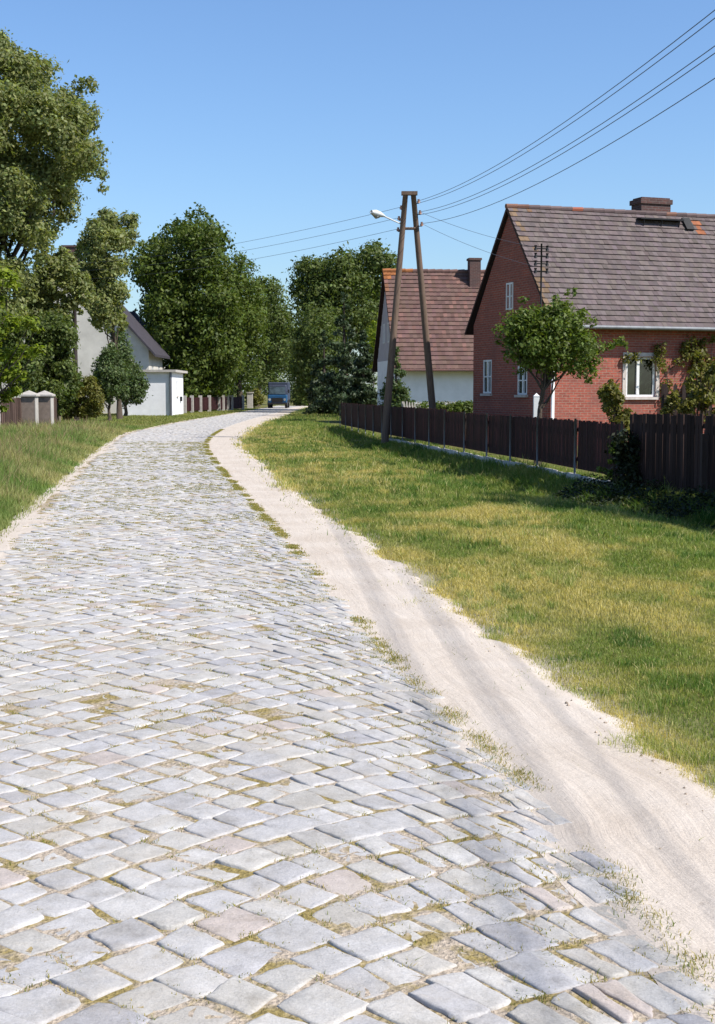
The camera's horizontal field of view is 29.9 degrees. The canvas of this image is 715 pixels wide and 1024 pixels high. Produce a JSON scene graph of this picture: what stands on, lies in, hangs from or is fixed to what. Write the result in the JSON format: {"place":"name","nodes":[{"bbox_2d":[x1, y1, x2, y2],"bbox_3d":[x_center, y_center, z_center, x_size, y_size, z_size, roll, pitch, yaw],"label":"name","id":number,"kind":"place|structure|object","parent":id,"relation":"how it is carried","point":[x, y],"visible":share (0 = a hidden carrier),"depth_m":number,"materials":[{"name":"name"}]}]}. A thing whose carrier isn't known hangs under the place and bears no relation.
{"place":"outdoors","nodes":[
{"label":"outdoors","id":0,"kind":"place"},
{"bbox_2d":[0,415,155,542],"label":"tall grass","id":1,"kind":"structure","parent":0,"point":[38,459],"depth_m":30.32,"materials":[{"name":"green plant"}]},
{"bbox_2d":[0,406,273,611],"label":"dusty shoulder","id":2,"kind":"object","parent":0,"point":[17,531],"visible":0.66,"depth_m":17.73},
{"bbox_2d":[61,408,260,428],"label":"lawn grass","id":3,"kind":"structure","parent":0,"point":[134,420],"depth_m":86.33,"materials":[{"name":"green plant"}]},
{"bbox_2d":[0,406,714,1023],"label":"road","id":4,"kind":"structure","parent":0,"point":[256,814],"depth_m":5.15,"materials":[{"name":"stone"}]},
{"bbox_2d":[265,382,289,407],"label":"delivery truck","id":5,"kind":"object","parent":4,"relation":"on","point":[278,392],"visible":0.97,"depth_m":140.51,"materials":[{"name":"blue paint"}]},
{"bbox_2d":[0,0,714,393],"label":"sky","id":6,"kind":"structure","parent":0,"point":[272,117],"materials":[{"name":"blue"}]},
{"bbox_2d":[3,394,714,846],"bbox_3d":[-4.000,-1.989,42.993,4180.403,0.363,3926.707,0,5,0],"label":"ground","id":7,"kind":"structure","parent":0,"point":[427,578],"depth_m":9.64,"materials":[{"name":"green plant"}]},
{"bbox_2d":[0,266,45,412],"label":"maple tree","id":8,"kind":"object","parent":7,"relation":"on","point":[13,375],"visible":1,"depth_m":33.84,"materials":[{"name":"green plant"}]},
{"bbox_2d":[0,309,46,395],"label":"garden bush","id":9,"kind":"object","parent":7,"relation":"on","point":[33,368],"visible":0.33,"depth_m":57.37,"materials":[{"name":"green plant"}]},
{"bbox_2d":[0,397,56,424],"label":"plank fence","id":10,"kind":"object","parent":7,"relation":"on","point":[12,414],"visible":0.3,"depth_m":52.68,"materials":[{"name":"wood"}]},
{"bbox_2d":[18,391,39,424],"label":"fence pillar","id":11,"kind":"structure","parent":7,"relation":"on","point":[29,405],"depth_m":53.21,"materials":[{"name":"grey concrete"}]},
{"bbox_2d":[37,390,55,423],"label":"fence pillar","id":12,"kind":"structure","parent":7,"relation":"on","point":[46,405],"depth_m":54.21,"materials":[{"name":"grey concrete"}]},
{"bbox_2d":[25,309,84,419],"bbox_3d":[-14.051,-6.648,61.643,2.967,5.663,5.813,-1,5,-13],"label":"garden bush","id":13,"kind":"object","parent":7,"relation":"on","point":[62,381],"visible":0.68,"depth_m":60.26,"materials":[{"name":"green plant"}]},
{"bbox_2d":[11,245,98,421],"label":"slender tree","id":14,"kind":"object","parent":7,"relation":"on","point":[59,269],"visible":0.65,"depth_m":69.72,"materials":[{"name":"green plant"}]},
{"bbox_2d":[0,27,112,318],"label":"tree","id":15,"kind":"object","parent":7,"relation":"on","point":[39,116],"visible":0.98,"depth_m":62.69,"materials":[{"name":"green plant"}]},
{"bbox_2d":[72,262,78,420],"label":"utility pole","id":16,"kind":"object","parent":7,"relation":"on","point":[74,349],"visible":0.03,"depth_m":76.36,"materials":[{"name":"brown wood"}]},
{"bbox_2d":[62,375,105,420],"bbox_3d":[-13.016,-5.323,63.897,2.344,2.640,2.812,0,5,0],"label":"garden bush","id":17,"kind":"object","parent":7,"relation":"on","point":[91,405],"visible":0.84,"depth_m":63.32,"materials":[{"name":"green plant"}]},
{"bbox_2d":[0,245,169,412],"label":"pale house","id":18,"kind":"structure","parent":7,"relation":"on","point":[149,353],"depth_m":107.30,"materials":[{"name":"white paint"}]},
{"bbox_2d":[72,206,140,418],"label":"birch tree","id":19,"kind":"object","parent":7,"relation":"on","point":[107,232],"visible":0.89,"depth_m":81.91,"materials":[{"name":"green plant"}]},
{"bbox_2d":[89,340,130,420],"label":"young tree","id":20,"kind":"object","parent":7,"relation":"on","point":[111,369],"visible":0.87,"depth_m":77.99,"materials":[{"name":"green plant"}]},
{"bbox_2d":[103,328,153,416],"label":"young tree","id":21,"kind":"object","parent":7,"relation":"on","point":[138,385],"visible":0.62,"depth_m":92.11,"materials":[{"name":"green plant"}]},
{"bbox_2d":[129,310,164,367],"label":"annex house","id":22,"kind":"structure","parent":7,"relation":"on","point":[135,315],"depth_m":123.91,"materials":[{"name":"paint"}]},
{"bbox_2d":[116,370,187,415],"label":"garage","id":23,"kind":"structure","parent":7,"relation":"on","point":[165,389],"depth_m":96.69,"materials":[{"name":"white paint"}]},
{"bbox_2d":[124,202,251,399],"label":"chestnut tree","id":24,"kind":"object","parent":7,"relation":"on","point":[195,337],"visible":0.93,"depth_m":116.46,"materials":[{"name":"green plant"}]},
{"bbox_2d":[183,395,243,412],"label":"slat fence","id":25,"kind":"object","parent":7,"relation":"on","point":[192,403],"visible":0.98,"depth_m":117.12,"materials":[{"name":"wood"}]},
{"bbox_2d":[218,247,275,408],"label":"chestnut tree","id":26,"kind":"object","parent":7,"relation":"on","point":[255,311],"visible":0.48,"depth_m":132.91,"materials":[{"name":"green plant"}]},
{"bbox_2d":[247,392,253,408],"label":"gate pillar","id":27,"kind":"structure","parent":7,"relation":"on","point":[249,400],"depth_m":139.27,"materials":[{"name":"concrete"}]},
{"bbox_2d":[244,388,265,407],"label":"garden bush","id":28,"kind":"object","parent":7,"relation":"on","point":[258,398],"visible":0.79,"depth_m":148.47,"materials":[{"name":"green plant"}]},
{"bbox_2d":[251,274,296,406],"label":"chestnut tree","id":29,"kind":"object","parent":7,"relation":"on","point":[280,321],"visible":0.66,"depth_m":156.62,"materials":[{"name":"green plant"}]},
{"bbox_2d":[201,368,377,401],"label":"wood","id":30,"kind":"object","parent":7,"relation":"on","point":[266,389],"visible":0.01,"depth_m":231.51,"materials":[{"name":"green plant"}]},
{"bbox_2d":[279,322,309,403],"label":"lime tree","id":31,"kind":"object","parent":7,"relation":"on","point":[288,376],"visible":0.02,"depth_m":182.21,"materials":[{"name":"green plant"}]},
{"bbox_2d":[290,385,312,405],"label":"garden bush","id":32,"kind":"object","parent":7,"relation":"on","point":[297,401],"visible":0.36,"depth_m":164.10,"materials":[{"name":"green plant"}]},
{"bbox_2d":[285,295,348,403],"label":"linden tree","id":33,"kind":"object","parent":7,"relation":"on","point":[307,339],"visible":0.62,"depth_m":109.86,"materials":[{"name":"green plant"}]},
{"bbox_2d":[301,330,337,414],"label":"spruce tree","id":34,"kind":"object","parent":7,"relation":"on","point":[314,390],"visible":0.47,"depth_m":99.10,"materials":[{"name":"green plant"}]},
{"bbox_2d":[313,291,359,416],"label":"spruce tree","id":35,"kind":"object","parent":7,"relation":"on","point":[336,385],"visible":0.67,"depth_m":91.80,"materials":[{"name":"green plant"}]},
{"bbox_2d":[280,238,396,374],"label":"oak tree","id":36,"kind":"object","parent":7,"relation":"on","point":[356,278],"visible":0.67,"depth_m":119.48,"materials":[{"name":"green plant"}]},
{"bbox_2d":[341,329,377,404],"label":"spruce tree","id":37,"kind":"object","parent":7,"relation":"on","point":[358,391],"visible":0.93,"depth_m":85.21,"materials":[{"name":"green plant"}]},
{"bbox_2d":[364,320,376,387],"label":"tree","id":38,"kind":"object","parent":7,"relation":"on","point":[371,332],"visible":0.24,"depth_m":102.20,"materials":[{"name":"green plant"}]},
{"bbox_2d":[377,346,416,406],"bbox_3d":[1.811,-5.511,59.656,1.886,3.738,1.922,0,5,0],"label":"spruce tree","id":39,"kind":"object","parent":7,"relation":"on","point":[400,393],"visible":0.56,"depth_m":59.52,"materials":[{"name":"green plant"}]},
{"bbox_2d":[381,191,435,443],"bbox_3d":[1.936,-6.433,46.418,2.533,9.168,0.611,-4,6,-35],"label":"utility pole","id":40,"kind":"object","parent":7,"relation":"on","point":[391,355],"visible":0.94,"depth_m":46.09,"materials":[{"name":"wood"}]},
{"bbox_2d":[84,218,396,270],"bbox_3d":[-7.453,-11.874,61.034,0.012,0.947,35.124,-3,6,-30],"label":"overhead wire","id":41,"kind":"object","parent":40,"relation":"attached to","point":[255,248],"visible":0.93,"depth_m":55.16,"materials":[{"name":"black metal"}]},
{"bbox_2d":[89,207,399,262],"bbox_3d":[-7.215,-12.286,60.998,0.012,1.020,34.961,-3,6,-30],"label":"overhead wire","id":42,"kind":"object","parent":40,"relation":"attached to","point":[256,239],"visible":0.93,"depth_m":55.38,"materials":[{"name":"black metal"}]},
{"bbox_2d":[94,229,395,278],"bbox_3d":[-7.268,-11.455,61.072,0.012,0.888,34.909,-3,6,-30],"label":"overhead wire","id":43,"kind":"object","parent":40,"relation":"attached to","point":[256,258],"visible":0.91,"depth_m":55.27,"materials":[{"name":"black metal"}]},
{"bbox_2d":[370,210,399,223],"bbox_3d":[0.971,-9.802,45.655,1.382,0.908,0.298,-5,7,-42],"label":"street lamp","id":44,"kind":"object","parent":40,"relation":"attached to","point":[375,214],"visible":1,"depth_m":45.27,"materials":[{"name":"metal"}]},
{"bbox_2d":[421,212,533,246],"bbox_3d":[3.822,-9.259,43.709,0.011,1.694,5.758,-4,6,-35],"label":"overhead wire","id":45,"kind":"object","parent":40,"relation":"attached to","point":[478,233],"visible":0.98,"depth_m":43.56,"materials":[{"name":"black metal"}]},
{"bbox_2d":[423,224,534,266],"bbox_3d":[3.854,-8.764,43.753,0.011,1.902,5.721,-4,6,-35],"label":"overhead wire","id":46,"kind":"object","parent":40,"relation":"attached to","point":[477,248],"visible":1,"depth_m":43.71,"materials":[{"name":"black metal"}]},
{"bbox_2d":[419,10,714,200],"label":"overhead wire","id":47,"kind":"object","parent":40,"relation":"attached to","point":[589,104],"visible":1,"depth_m":24.49,"materials":[{"name":"black metal"}]},
{"bbox_2d":[420,18,714,202],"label":"overhead wire","id":48,"kind":"object","parent":40,"relation":"attached to","point":[592,108],"visible":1,"depth_m":24.51,"materials":[{"name":"black metal"}]},
{"bbox_2d":[420,53,714,214],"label":"overhead wire","id":49,"kind":"object","parent":40,"relation":"attached to","point":[593,134],"visible":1,"depth_m":24.50,"materials":[{"name":"black metal"}]},
{"bbox_2d":[421,46,714,211],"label":"overhead wire","id":50,"kind":"object","parent":40,"relation":"attached to","point":[592,129],"visible":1,"depth_m":24.54,"materials":[{"name":"black metal"}]},
{"bbox_2d":[422,78,714,223],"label":"overhead wire","id":51,"kind":"object","parent":40,"relation":"attached to","point":[589,155],"visible":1,"depth_m":24.89,"materials":[{"name":"black metal"}]},
{"bbox_2d":[372,258,484,405],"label":"white house","id":52,"kind":"structure","parent":7,"relation":"on","point":[451,295],"depth_m":72.83,"materials":[{"name":"paint"}]},
{"bbox_2d":[383,324,384,343],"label":"window","id":53,"kind":"structure","parent":52,"relation":"in","point":[383,324],"depth_m":75.30,"materials":[{"name":"white paint"}]},
{"bbox_2d":[402,401,471,411],"bbox_3d":[3.681,-4.144,58.221,3.568,1.409,0.152,-1,5,-10],"label":"picket fence","id":54,"kind":"object","parent":7,"relation":"on","point":[403,404],"visible":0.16,"depth_m":57.87,"materials":[{"name":"wood"}]},
{"bbox_2d":[415,400,472,412],"bbox_3d":[3.503,-3.809,53.890,2.738,1.409,1.176,0,5,0],"label":"garden hedge","id":55,"kind":"object","parent":7,"relation":"on","point":[463,406],"visible":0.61,"depth_m":53.57,"materials":[{"name":"green plant"}]},
{"bbox_2d":[341,402,625,487],"bbox_3d":[1.839,-2.647,43.596,0.469,1.570,40.426,-1,5,-8],"label":"board fence","id":56,"kind":"object","parent":7,"relation":"on","point":[555,441],"visible":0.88,"depth_m":32.25,"materials":[{"name":"wood"}]},
{"bbox_2d":[533,393,539,416],"bbox_3d":[4.793,-2.322,35.936,0.170,1.740,0.170,0,5,0],"label":"gate post","id":57,"kind":"object","parent":7,"relation":"on","point":[536,397],"visible":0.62,"depth_m":35.82,"materials":[{"name":"white paint"}]},
{"bbox_2d":[491,287,627,465],"bbox_3d":[4.457,-3.038,30.189,2.574,4.077,2.847,4,7,40],"label":"fruit tree","id":58,"kind":"object","parent":7,"relation":"on","point":[551,340],"visible":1,"depth_m":29.73,"materials":[{"name":"green plant"}]},
{"bbox_2d":[464,197,714,445],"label":"brick house","id":59,"kind":"structure","parent":7,"relation":"on","point":[640,275],"depth_m":43.57,"materials":[{"name":"red brick"}]},
{"bbox_2d":[480,360,491,395],"bbox_3d":[4.445,-4.600,45.911,0.170,1.226,0.777,-2,5,-20],"label":"window","id":60,"kind":"structure","parent":59,"relation":"in","point":[487,364],"depth_m":45.87,"materials":[{"name":"white paint"}]},
{"bbox_2d":[506,282,513,309],"bbox_3d":[5.030,-7.106,44.102,0.090,0.889,0.502,-2,5,-20],"label":"window","id":61,"kind":"structure","parent":59,"relation":"in","point":[510,283],"depth_m":44.03,"materials":[{"name":"white paint"}]},
{"bbox_2d":[514,366,527,396],"bbox_3d":[5.340,-4.226,43.429,0.170,1.007,0.802,-2,5,-20],"label":"window","id":62,"kind":"structure","parent":59,"relation":"in","point":[522,379],"depth_m":43.40,"materials":[{"name":"white paint"}]},
{"bbox_2d":[624,357,657,399],"bbox_3d":[9.083,-4.289,42.924,1.209,1.361,0.220,-2,5,-20],"label":"window","id":63,"kind":"structure","parent":59,"relation":"in","point":[640,377],"depth_m":42.98,"materials":[{"name":"white paint"}]},
{"bbox_2d":[620,334,707,402],"bbox_3d":[10.004,-3.978,43.117,3.514,3.521,0.794,-2,5,-18],"label":"climbing vine","id":64,"kind":"object","parent":59,"relation":"attached to","point":[659,360],"visible":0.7,"depth_m":43.02,"materials":[{"name":"green plant"}]},
{"bbox_2d":[686,333,714,421],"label":"climbing vine","id":65,"kind":"object","parent":59,"relation":"attached to","point":[700,362],"visible":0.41,"depth_m":43.38,"materials":[{"name":"green plant"}]},
{"bbox_2d":[596,442,617,488],"bbox_3d":[4.352,-0.800,23.330,0.385,0.912,0.245,2,6,23],"label":"vine shoot","id":66,"kind":"object","parent":7,"relation":"on","point":[610,460],"visible":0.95,"depth_m":23.29,"materials":[{"name":"green plant"}]},
{"bbox_2d":[596,379,635,432],"bbox_3d":[4.942,-1.567,25.552,0.786,1.954,1.155,0,5,0],"label":"garden bush","id":67,"kind":"object","parent":7,"relation":"on","point":[611,396],"visible":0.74,"depth_m":25.27,"materials":[{"name":"green plant"}]},
{"bbox_2d":[603,428,642,492],"bbox_3d":[4.757,-0.745,23.375,0.931,1.459,0.646,0,5,0],"label":"ivy bush","id":68,"kind":"object","parent":7,"relation":"on","point":[625,458],"visible":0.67,"depth_m":23.24,"materials":[{"name":"green plant"}]},
{"bbox_2d":[552,472,714,530],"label":"ground ivy","id":69,"kind":"object","parent":7,"relation":"on","point":[681,513],"visible":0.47,"depth_m":22.33,"materials":[{"name":"green plant"}]},
{"bbox_2d":[629,413,714,494],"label":"board fence","id":70,"kind":"object","parent":7,"relation":"on","point":[678,450],"visible":0.73,"depth_m":22.38,"materials":[{"name":"wood"}]},
{"bbox_2d":[661,383,711,415],"bbox_3d":[6.798,-1.430,24.839,2.286,1.936,0.152,1,5,10],"label":"picket fence","id":71,"kind":"object","parent":7,"relation":"on","point":[665,394],"visible":0.25,"depth_m":24.87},
{"bbox_2d":[659,350,714,433],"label":"garden bush","id":72,"kind":"object","parent":7,"relation":"on","point":[701,399],"visible":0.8,"depth_m":23.22,"materials":[{"name":"green plant"}]},
{"bbox_2d":[203,406,714,1023],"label":"sand path","id":73,"kind":"structure","parent":0,"point":[627,808],"depth_m":6.34,"materials":[{"name":"beige sand"}]}
]}

